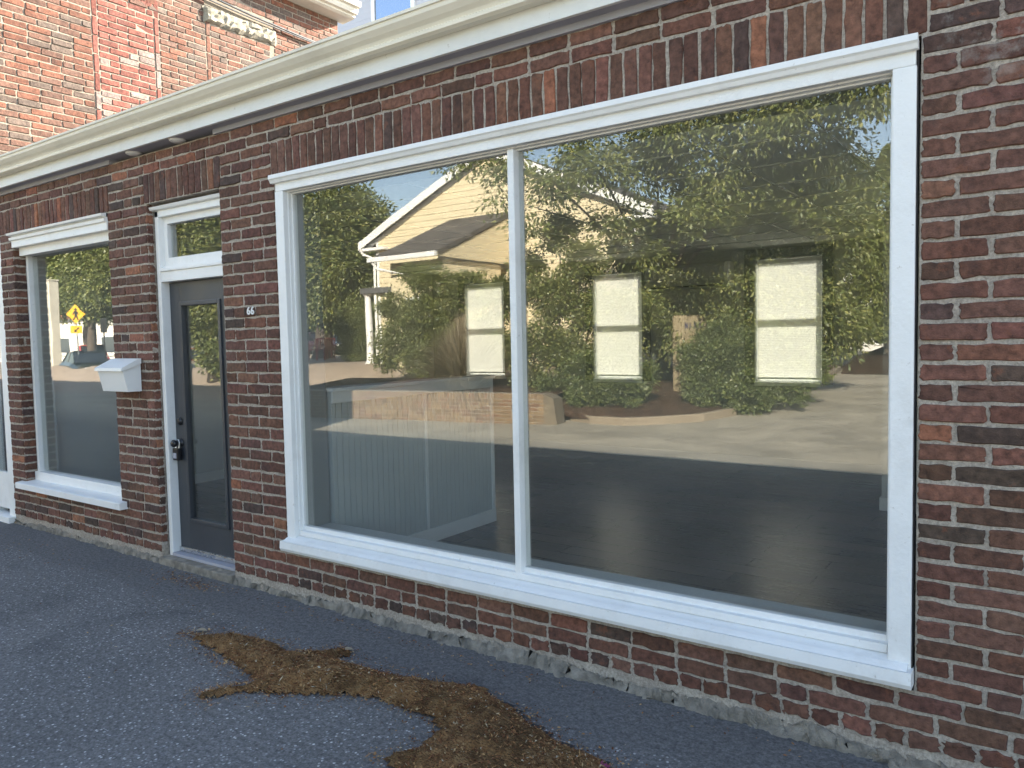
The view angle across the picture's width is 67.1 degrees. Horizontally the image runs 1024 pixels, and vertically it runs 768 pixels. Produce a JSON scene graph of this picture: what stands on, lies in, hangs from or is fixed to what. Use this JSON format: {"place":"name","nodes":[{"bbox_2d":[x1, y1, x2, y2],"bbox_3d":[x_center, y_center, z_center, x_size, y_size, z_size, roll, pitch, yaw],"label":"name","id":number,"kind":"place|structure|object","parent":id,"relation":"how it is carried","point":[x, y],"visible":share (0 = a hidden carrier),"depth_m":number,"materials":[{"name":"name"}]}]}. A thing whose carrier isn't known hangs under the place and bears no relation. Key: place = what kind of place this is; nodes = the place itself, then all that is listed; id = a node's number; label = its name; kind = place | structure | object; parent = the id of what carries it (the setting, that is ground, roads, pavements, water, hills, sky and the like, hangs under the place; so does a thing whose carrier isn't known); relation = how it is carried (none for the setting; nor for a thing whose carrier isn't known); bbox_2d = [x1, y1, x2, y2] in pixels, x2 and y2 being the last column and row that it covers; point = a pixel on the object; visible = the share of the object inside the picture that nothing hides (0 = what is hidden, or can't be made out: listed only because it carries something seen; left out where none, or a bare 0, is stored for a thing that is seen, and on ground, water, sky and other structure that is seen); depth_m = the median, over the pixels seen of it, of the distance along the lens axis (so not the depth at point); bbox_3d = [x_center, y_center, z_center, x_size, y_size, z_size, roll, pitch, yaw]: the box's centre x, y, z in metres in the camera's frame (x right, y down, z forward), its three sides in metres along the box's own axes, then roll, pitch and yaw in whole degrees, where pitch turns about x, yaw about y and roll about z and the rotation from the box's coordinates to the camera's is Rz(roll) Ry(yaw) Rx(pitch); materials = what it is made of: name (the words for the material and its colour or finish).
{"place":"outdoors","nodes":[
{"label":"outdoors","id":0,"kind":"place"},
{"bbox_2d":[0,0,360,154],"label":"brick neighbor building","id":1,"kind":"structure","parent":0,"point":[66,65],"depth_m":8.60,"materials":[{"name":"brick"}]},
{"bbox_2d":[337,0,429,32],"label":"grey siding house","id":2,"kind":"structure","parent":0,"point":[370,11],"depth_m":16.33,"materials":[{"name":"white paint"}]},
{"bbox_2d":[371,0,415,21],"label":"window","id":3,"kind":"structure","parent":2,"relation":"in","point":[379,8],"depth_m":16.15,"materials":[{"name":"glass"}]},
{"bbox_2d":[0,521,888,767],"bbox_3d":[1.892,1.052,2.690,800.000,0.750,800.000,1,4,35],"label":"asphalt lot","id":4,"kind":"structure","parent":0,"point":[59,708],"depth_m":3.58,"materials":[{"name":"grey asphalt"}]},
{"bbox_2d":[214,647,610,767],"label":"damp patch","id":5,"kind":"object","parent":4,"relation":"on","point":[546,732],"visible":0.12,"depth_m":3.24,"materials":[{"name":"brown soil"}]},
{"bbox_2d":[0,0,1023,767],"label":"storefront building","id":6,"kind":"structure","parent":4,"relation":"on","point":[914,396],"depth_m":4.27,"materials":[{"name":"brick"}]},
{"bbox_2d":[6,213,127,509],"bbox_3d":[-3.705,-0.191,6.564,1.825,2.292,0.328,1,4,35],"label":"side window","id":7,"kind":"structure","parent":6,"relation":"in","point":[48,480],"depth_m":6.93,"materials":[{"name":"white paint"}]},
{"bbox_2d":[94,358,141,391],"bbox_3d":[-2.967,-0.068,5.815,0.390,0.245,0.155,1,4,35],"label":"mailbox","id":8,"kind":"object","parent":6,"relation":"attached to","point":[120,374],"visible":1,"depth_m":5.75,"materials":[{"name":"white plastic"}]},
{"bbox_2d":[125,151,141,156],"bbox_3d":[-2.764,-1.678,5.639,0.111,0.022,0.111,1,4,35],"label":"soffit light","id":9,"kind":"object","parent":6,"relation":"attached to","point":[133,153],"visible":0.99,"depth_m":5.61,"materials":[{"name":"white plastic"}]},
{"bbox_2d":[169,138,185,143],"bbox_3d":[-2.299,-1.668,5.309,0.111,0.022,0.111,1,4,35],"label":"soffit light","id":10,"kind":"object","parent":6,"relation":"attached to","point":[177,140],"visible":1,"depth_m":5.28,"materials":[{"name":"white plastic"}]},
{"bbox_2d":[169,278,234,563],"bbox_3d":[-2.211,0.260,5.524,0.757,1.995,0.123,1,4,35],"label":"door","id":11,"kind":"structure","parent":6,"relation":"in","point":[209,538],"depth_m":5.64,"materials":[{"name":"grey paint"}]},
{"bbox_2d":[173,439,181,459],"bbox_3d":[-2.475,0.485,5.702,0.064,0.154,0.044,1,4,35],"label":"key lockbox","id":12,"kind":"object","parent":11,"relation":"hanging from","point":[177,453],"visible":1,"depth_m":5.69,"materials":[{"name":"metal"}]},
{"bbox_2d":[244,306,253,314],"bbox_3d":[-1.690,-0.471,4.962,0.100,0.051,0.006,1,4,35],"label":"house number","id":13,"kind":"object","parent":6,"relation":"attached to","point":[248,310],"visible":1,"depth_m":4.96,"materials":[{"name":"white metal"}]},
{"bbox_2d":[458,273,511,378],"bbox_3d":[-0.360,-0.823,11.145,0.940,1.485,0.165,1,4,35],"label":"window","id":14,"kind":"structure","parent":6,"relation":"in","point":[503,277],"depth_m":11.07,"materials":[{"name":"white paint"}]},
{"bbox_2d":[467,283,504,372],"bbox_3d":[-0.364,-0.795,11.141,0.680,1.280,0.030,1,4,35],"label":"window blind","id":15,"kind":"object","parent":6,"relation":"attached to","point":[486,327],"depth_m":11.14,"materials":[{"name":"white fabric"}]},
{"bbox_2d":[268,32,918,689],"bbox_3d":[0.061,-0.093,3.885,3.560,2.328,0.328,1,4,35],"label":"display window","id":16,"kind":"structure","parent":6,"relation":"in","point":[871,650],"depth_m":3.54,"materials":[{"name":"white paint"}]},
{"bbox_2d":[595,273,641,376],"bbox_3d":[1.375,-0.748,9.904,0.670,1.300,0.030,1,4,35],"label":"window blind","id":17,"kind":"object","parent":6,"relation":"attached to","point":[619,320],"depth_m":9.90,"materials":[{"name":"white fabric"}]},
{"bbox_2d":[585,261,651,382],"bbox_3d":[1.379,-0.776,9.908,0.930,1.505,0.165,1,4,35],"label":"window","id":18,"kind":"structure","parent":6,"relation":"in","point":[627,268],"depth_m":9.83,"materials":[{"name":"white paint"}]},
{"bbox_2d":[645,261,733,290],"bbox_3d":[2.091,-1.271,9.169,1.030,0.290,0.219,1,4,35],"label":"wall air conditioner","id":19,"kind":"object","parent":6,"relation":"attached to","point":[699,276],"depth_m":9.07,"materials":[{"name":"grey paint"}]},
{"bbox_2d":[744,243,833,386],"bbox_3d":[3.114,-0.754,8.672,0.970,1.555,0.165,1,4,35],"label":"window","id":20,"kind":"structure","parent":6,"relation":"in","point":[826,250],"depth_m":8.58,"materials":[{"name":"white paint"}]},
{"bbox_2d":[757,256,821,379],"bbox_3d":[3.110,-0.726,8.668,0.710,1.350,0.030,1,4,35],"label":"window blind","id":21,"kind":"object","parent":6,"relation":"attached to","point":[789,318],"depth_m":8.66,"materials":[{"name":"white fabric"}]},
{"bbox_2d":[94,65,920,274],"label":"ceiling","id":22,"kind":"structure","parent":0,"point":[817,175],"depth_m":5.69,"materials":[{"name":"tile"}]},
{"bbox_2d":[195,445,916,643],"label":"floor","id":23,"kind":"structure","parent":0,"point":[813,539],"depth_m":6.21,"materials":[{"name":"grey concrete"}]},
{"bbox_2d":[326,375,496,540],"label":"half wall","id":24,"kind":"structure","parent":23,"relation":"on","point":[413,458],"depth_m":5.66,"materials":[{"name":"grey paint"}]}
]}

